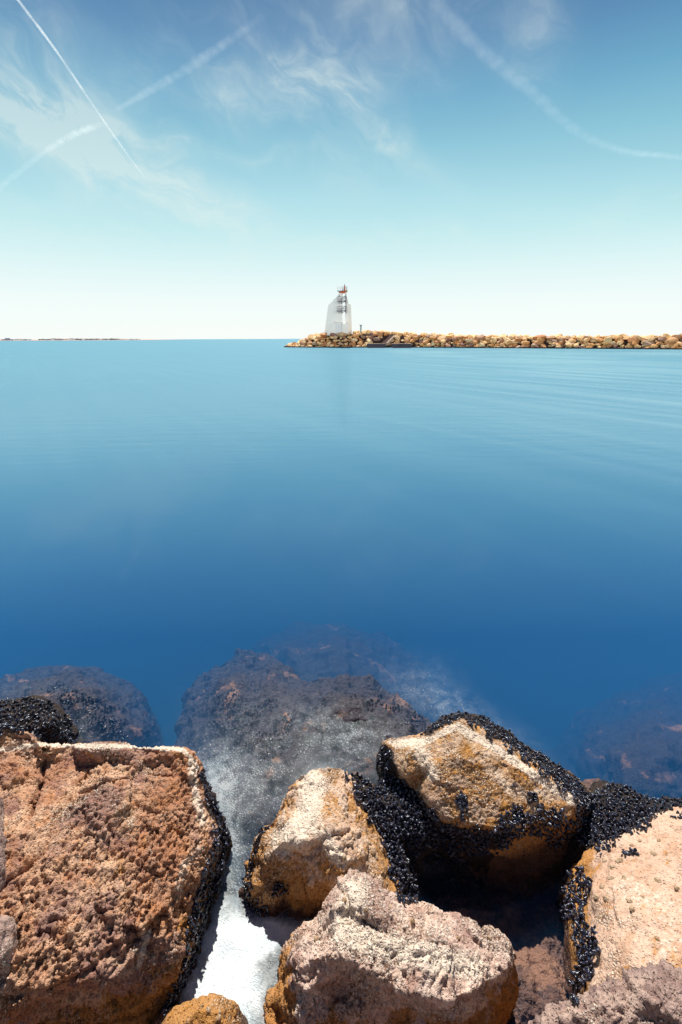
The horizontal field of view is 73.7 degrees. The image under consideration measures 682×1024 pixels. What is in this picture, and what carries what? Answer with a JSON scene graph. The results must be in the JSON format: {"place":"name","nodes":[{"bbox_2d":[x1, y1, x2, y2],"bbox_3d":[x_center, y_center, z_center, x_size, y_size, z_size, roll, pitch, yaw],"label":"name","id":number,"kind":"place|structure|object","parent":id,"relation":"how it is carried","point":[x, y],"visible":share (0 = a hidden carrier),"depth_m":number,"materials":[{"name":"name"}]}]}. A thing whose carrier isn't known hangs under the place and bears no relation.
{"place":"outdoors","nodes":[
{"label":"outdoors","id":0,"kind":"place"},
{"bbox_2d":[0,339,155,340],"bbox_3d":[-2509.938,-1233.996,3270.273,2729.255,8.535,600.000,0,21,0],"label":"coast land","id":1,"kind":"structure","parent":0,"point":[68,339],"depth_m":3018.77,"materials":[{"name":"soil"}]},
{"bbox_2d":[22,338,139,339],"bbox_3d":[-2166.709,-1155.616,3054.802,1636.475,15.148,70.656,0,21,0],"label":"coast trees","id":2,"kind":"object","parent":1,"relation":"on","point":[90,339],"visible":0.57,"depth_m":3030.93,"materials":[{"name":"green plant"}]},
{"bbox_2d":[0,729,235,1023],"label":"shore boulder","id":3,"kind":"object","parent":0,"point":[109,846],"visible":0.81,"depth_m":2.21,"materials":[{"name":"brown stone"}]},
{"bbox_2d":[0,797,6,892],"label":"shore boulder","id":4,"kind":"object","parent":3,"relation":"on","point":[3,856],"visible":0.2,"depth_m":2.11,"materials":[{"name":"brown stone"}]},
{"bbox_2d":[0,915,33,1023],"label":"shore boulder","id":5,"kind":"object","parent":3,"relation":"on","point":[9,941],"visible":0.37,"depth_m":1.85,"materials":[{"name":"grey stone"}]},
{"bbox_2d":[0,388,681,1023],"bbox_3d":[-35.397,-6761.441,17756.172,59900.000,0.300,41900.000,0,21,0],"label":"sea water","id":6,"kind":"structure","parent":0,"point":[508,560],"depth_m":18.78,"materials":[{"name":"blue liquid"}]},
{"bbox_2d":[0,339,681,390],"bbox_3d":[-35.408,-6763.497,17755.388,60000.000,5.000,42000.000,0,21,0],"label":"sea","id":7,"kind":"structure","parent":0,"point":[163,365],"depth_m":51.03,"materials":[{"name":"liquid"}]},
{"bbox_2d":[0,665,164,747],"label":"sunken boulder","id":8,"kind":"object","parent":7,"relation":"in","point":[127,701],"visible":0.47,"depth_m":4.59,"materials":[{"name":"stone"}]},
{"bbox_2d":[0,695,85,744],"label":"shore boulder","id":9,"kind":"object","parent":8,"relation":"on","point":[59,710],"visible":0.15,"depth_m":3.61,"materials":[{"name":"stone"}]},
{"bbox_2d":[152,993,248,1023],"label":"shore boulder","id":10,"kind":"object","parent":7,"relation":"in","point":[183,1012],"visible":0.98,"depth_m":2.01,"materials":[{"name":"stone"}]},
{"bbox_2d":[215,1014,220,1023],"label":"limpet","id":11,"kind":"object","parent":10,"relation":"on","point":[217,1018],"visible":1,"depth_m":1.95},
{"bbox_2d":[182,901,301,1023],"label":"sea foam","id":12,"kind":"object","parent":7,"relation":"on","point":[236,948],"visible":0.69,"depth_m":2.34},
{"bbox_2d":[173,648,432,1023],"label":"sunken boulder","id":13,"kind":"object","parent":7,"relation":"in","point":[249,789],"visible":0.4,"depth_m":3.86,"materials":[{"name":"stone"}]},
{"bbox_2d":[238,767,401,966],"bbox_3d":[-0.127,2.165,2.716,0.957,1.095,0.685,0,21,0],"label":"shore boulder","id":14,"kind":"object","parent":13,"relation":"on","point":[316,865],"visible":0.59,"depth_m":2.51,"materials":[{"name":"beige stone"}]},
{"bbox_2d":[284,856,290,861],"bbox_3d":[-0.291,1.881,2.470,0.036,0.013,0.034,-26,49,-14],"label":"limpet","id":15,"kind":"object","parent":14,"relation":"on","point":[287,859],"visible":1,"depth_m":2.47},
{"bbox_2d":[348,742,493,903],"bbox_3d":[0.393,2.207,3.048,0.837,0.966,0.862,-9,23,-22],"label":"shore boulder","id":16,"kind":"object","parent":13,"relation":"on","point":[432,883],"visible":0.17,"depth_m":2.83,"materials":[{"name":"stone"}]},
{"bbox_2d":[251,621,438,721],"bbox_3d":[-0.120,2.807,6.841,3.294,2.516,3.705,0,21,0],"label":"sunken boulder","id":17,"kind":"object","parent":7,"relation":"in","point":[305,651],"visible":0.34,"depth_m":6.35,"materials":[{"name":"stone"}]},
{"bbox_2d":[367,343,385,347],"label":"quay block","id":18,"kind":"structure","parent":7,"relation":"in","point":[375,345],"depth_m":151.23,"materials":[{"name":"concrete"}]},
{"bbox_2d":[258,868,518,1023],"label":"shore boulder","id":19,"kind":"object","parent":7,"relation":"in","point":[354,963],"visible":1,"depth_m":2.00,"materials":[{"name":"beige stone"}]},
{"bbox_2d":[392,343,411,347],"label":"quay block","id":20,"kind":"structure","parent":7,"relation":"in","point":[401,345],"depth_m":148.62,"materials":[{"name":"concrete"}]},
{"bbox_2d":[306,334,681,348],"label":"breakwater mound","id":21,"kind":"object","parent":7,"relation":"in","point":[626,342],"visible":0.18,"depth_m":154.12,"materials":[{"name":"brown stone"}]},
{"bbox_2d":[324,284,351,334],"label":"lighthouse","id":22,"kind":"object","parent":21,"relation":"on","point":[335,324],"visible":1,"depth_m":162.20,"materials":[{"name":"white paint"}]},
{"bbox_2d":[335,324,340,333],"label":"door","id":23,"kind":"structure","parent":22,"relation":"in","point":[337,326],"depth_m":162.48,"materials":[{"name":"grey metal"}]},
{"bbox_2d":[337,332,343,336],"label":"breakwater boulder","id":24,"kind":"object","parent":21,"relation":"on","point":[340,334],"visible":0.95,"depth_m":162.25,"materials":[{"name":"beige stone"}]},
{"bbox_2d":[377,331,382,336],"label":"breakwater boulder","id":25,"kind":"object","parent":21,"relation":"on","point":[380,333],"visible":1,"depth_m":158.24,"materials":[{"name":"brown stone"}]},
{"bbox_2d":[382,335,394,345],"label":"stone steps","id":26,"kind":"structure","parent":21,"relation":"on","point":[388,340],"depth_m":154.68,"materials":[{"name":"grey concrete"}]},
{"bbox_2d":[477,334,484,339],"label":"breakwater boulder","id":27,"kind":"object","parent":21,"relation":"on","point":[480,337],"visible":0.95,"depth_m":142.80,"materials":[{"name":"beige stone"}]},
{"bbox_2d":[291,330,681,348],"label":"breakwater rubble","id":28,"kind":"object","parent":21,"relation":"on","point":[556,336],"visible":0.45,"depth_m":143.90,"materials":[{"name":"brown stone"}]},
{"bbox_2d":[534,340,542,345],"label":"breakwater boulder","id":29,"kind":"object","parent":21,"relation":"on","point":[538,342],"visible":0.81,"depth_m":133.36,"materials":[{"name":"brown stone"}]},
{"bbox_2d":[535,335,546,339],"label":"breakwater boulder","id":30,"kind":"object","parent":21,"relation":"on","point":[541,336],"visible":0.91,"depth_m":133.95,"materials":[{"name":"brown stone"}]},
{"bbox_2d":[602,336,611,342],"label":"breakwater boulder","id":31,"kind":"object","parent":21,"relation":"on","point":[608,339],"visible":0.95,"depth_m":123.49,"materials":[{"name":"beige stone"}]},
{"bbox_2d":[628,337,639,343],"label":"breakwater boulder","id":32,"kind":"object","parent":21,"relation":"on","point":[632,339],"visible":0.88,"depth_m":120.77,"materials":[{"name":"brown stone"}]},
{"bbox_2d":[642,335,654,340],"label":"breakwater boulder","id":33,"kind":"object","parent":21,"relation":"on","point":[652,338],"visible":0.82,"depth_m":119.17,"materials":[{"name":"beige stone"}]},
{"bbox_2d":[642,340,654,344],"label":"breakwater boulder","id":34,"kind":"object","parent":21,"relation":"on","point":[647,342],"visible":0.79,"depth_m":118.57,"materials":[{"name":"beige stone"}]},
{"bbox_2d":[649,344,658,348],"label":"breakwater boulder","id":35,"kind":"object","parent":21,"relation":"on","point":[652,346],"visible":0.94,"depth_m":117.67,"materials":[{"name":"beige stone"}]},
{"bbox_2d":[658,336,665,340],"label":"breakwater boulder","id":36,"kind":"object","parent":21,"relation":"on","point":[662,338],"visible":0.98,"depth_m":117.47,"materials":[{"name":"brown stone"}]},
{"bbox_2d":[666,337,678,343],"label":"breakwater boulder","id":37,"kind":"object","parent":21,"relation":"on","point":[672,340],"visible":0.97,"depth_m":116.02,"materials":[{"name":"beige stone"}]},
{"bbox_2d":[667,343,678,348],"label":"breakwater boulder","id":38,"kind":"object","parent":21,"relation":"on","point":[675,345],"visible":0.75,"depth_m":115.26,"materials":[{"name":"brown stone"}]},
{"bbox_2d":[671,335,681,339],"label":"breakwater boulder","id":39,"kind":"object","parent":21,"relation":"on","point":[678,337],"visible":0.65,"depth_m":116.08,"materials":[{"name":"brown stone"}]},
{"bbox_2d":[433,889,567,1023],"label":"sunken boulder","id":40,"kind":"object","parent":7,"relation":"in","point":[533,931],"visible":0.33,"depth_m":2.53,"materials":[{"name":"brown stone"}]},
{"bbox_2d":[582,778,600,788],"bbox_3d":[1.798,2.438,3.429,0.416,1.040,0.306,0,21,0],"label":"sunken boulder","id":41,"kind":"object","parent":7,"relation":"in","point":[587,783],"visible":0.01,"depth_m":3.35,"materials":[{"name":"brown stone"}]},
{"bbox_2d":[543,668,681,799],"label":"sunken boulder","id":42,"kind":"object","parent":7,"relation":"in","point":[632,738],"visible":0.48,"depth_m":4.80,"materials":[{"name":"stone"}]},
{"bbox_2d":[554,780,680,901],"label":"shore boulder","id":43,"kind":"object","parent":7,"relation":"in","point":[574,853],"visible":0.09,"depth_m":2.79,"materials":[{"name":"stone"}]},
{"bbox_2d":[556,807,681,999],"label":"shore boulder","id":44,"kind":"object","parent":7,"relation":"in","point":[624,935],"visible":0.62,"depth_m":2.19,"materials":[{"name":"beige stone"}]},
{"bbox_2d":[570,970,578,977],"bbox_3d":[1.136,2.236,2.200,0.060,0.019,0.030,8,63,11],"label":"mussel","id":45,"kind":"object","parent":44,"relation":"attached to","point":[572,972],"visible":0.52,"depth_m":2.20,"materials":[{"name":"black"}]},
{"bbox_2d":[574,919,580,928],"bbox_3d":[1.194,2.074,2.284,0.027,0.018,0.055,1,26,-42],"label":"mussel","id":46,"kind":"object","parent":44,"relation":"attached to","point":[578,924],"visible":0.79,"depth_m":2.28,"materials":[{"name":"black"}]},
{"bbox_2d":[586,968,590,980],"bbox_3d":[1.116,2.088,2.051,0.019,0.058,0.029,7,-22,5],"label":"mussel","id":47,"kind":"object","parent":44,"relation":"attached to","point":[588,973],"visible":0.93,"depth_m":2.05,"materials":[{"name":"black"}]},
{"bbox_2d":[593,894,598,900],"bbox_3d":[1.271,1.911,2.262,0.038,0.013,0.034,-35,12,-4],"label":"limpet","id":48,"kind":"object","parent":44,"relation":"attached to","point":[596,897],"visible":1,"depth_m":2.26},
{"bbox_2d":[592,949,599,954],"bbox_3d":[1.160,1.996,2.064,0.057,0.028,0.019,24,57,-8],"label":"mussel","id":49,"kind":"object","parent":44,"relation":"attached to","point":[595,951],"visible":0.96,"depth_m":2.06,"materials":[{"name":"black"}]},
{"bbox_2d":[527,959,681,1023],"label":"shore boulder","id":50,"kind":"object","parent":44,"relation":"on","point":[650,993],"visible":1,"depth_m":1.69,"materials":[{"name":"grey stone"}]},
{"bbox_2d":[603,895,609,902],"bbox_3d":[1.294,1.884,2.220,0.035,0.014,0.040,-28,9,-5],"label":"limpet","id":51,"kind":"object","parent":44,"relation":"attached to","point":[606,898],"visible":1,"depth_m":2.22},
{"bbox_2d":[615,858,622,863],"bbox_3d":[1.453,1.818,2.378,0.040,0.014,0.036,-18,3,-17],"label":"limpet","id":52,"kind":"object","parent":44,"relation":"attached to","point":[618,860],"visible":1,"depth_m":2.37},
{"bbox_2d":[629,906,634,911],"bbox_3d":[1.347,1.830,2.100,0.032,0.011,0.028,-10,19,2],"label":"limpet","id":53,"kind":"object","parent":44,"relation":"attached to","point":[631,908],"visible":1,"depth_m":2.10},
{"bbox_2d":[650,850,657,855],"bbox_3d":[1.605,1.747,2.335,0.035,0.014,0.039,-15,9,-36],"label":"limpet","id":54,"kind":"object","parent":44,"relation":"attached to","point":[653,853],"visible":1,"depth_m":2.33},
{"bbox_2d":[654,877,661,882],"bbox_3d":[1.522,1.770,2.190,0.029,0.012,0.034,-33,10,-9],"label":"limpet","id":55,"kind":"object","parent":44,"relation":"attached to","point":[657,879],"visible":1,"depth_m":2.19},
{"bbox_3d":[1.237,2.687,3.092,0.635,1.220,0.199,0,21,0],"label":"sunken boulder","id":56,"kind":"object","parent":7,"relation":"in","visible":0},
{"bbox_2d":[380,712,591,902],"bbox_3d":[0.937,2.000,3.037,1.387,1.161,0.826,11,23,27],"label":"shore boulder","id":57,"kind":"object","parent":56,"relation":"on","point":[439,769],"visible":0.59,"depth_m":2.79,"materials":[{"name":"stone"}]},
{"bbox_2d":[0,682,681,1016],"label":"mussel bed","id":58,"kind":"object","parent":57,"relation":"on","point":[591,804],"visible":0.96,"depth_m":2.75,"materials":[{"name":"black"}]},
{"bbox_2d":[0,0,681,339],"label":"sky","id":59,"kind":"structure","parent":0,"point":[170,169],"materials":[{"name":"blue"}]}
]}

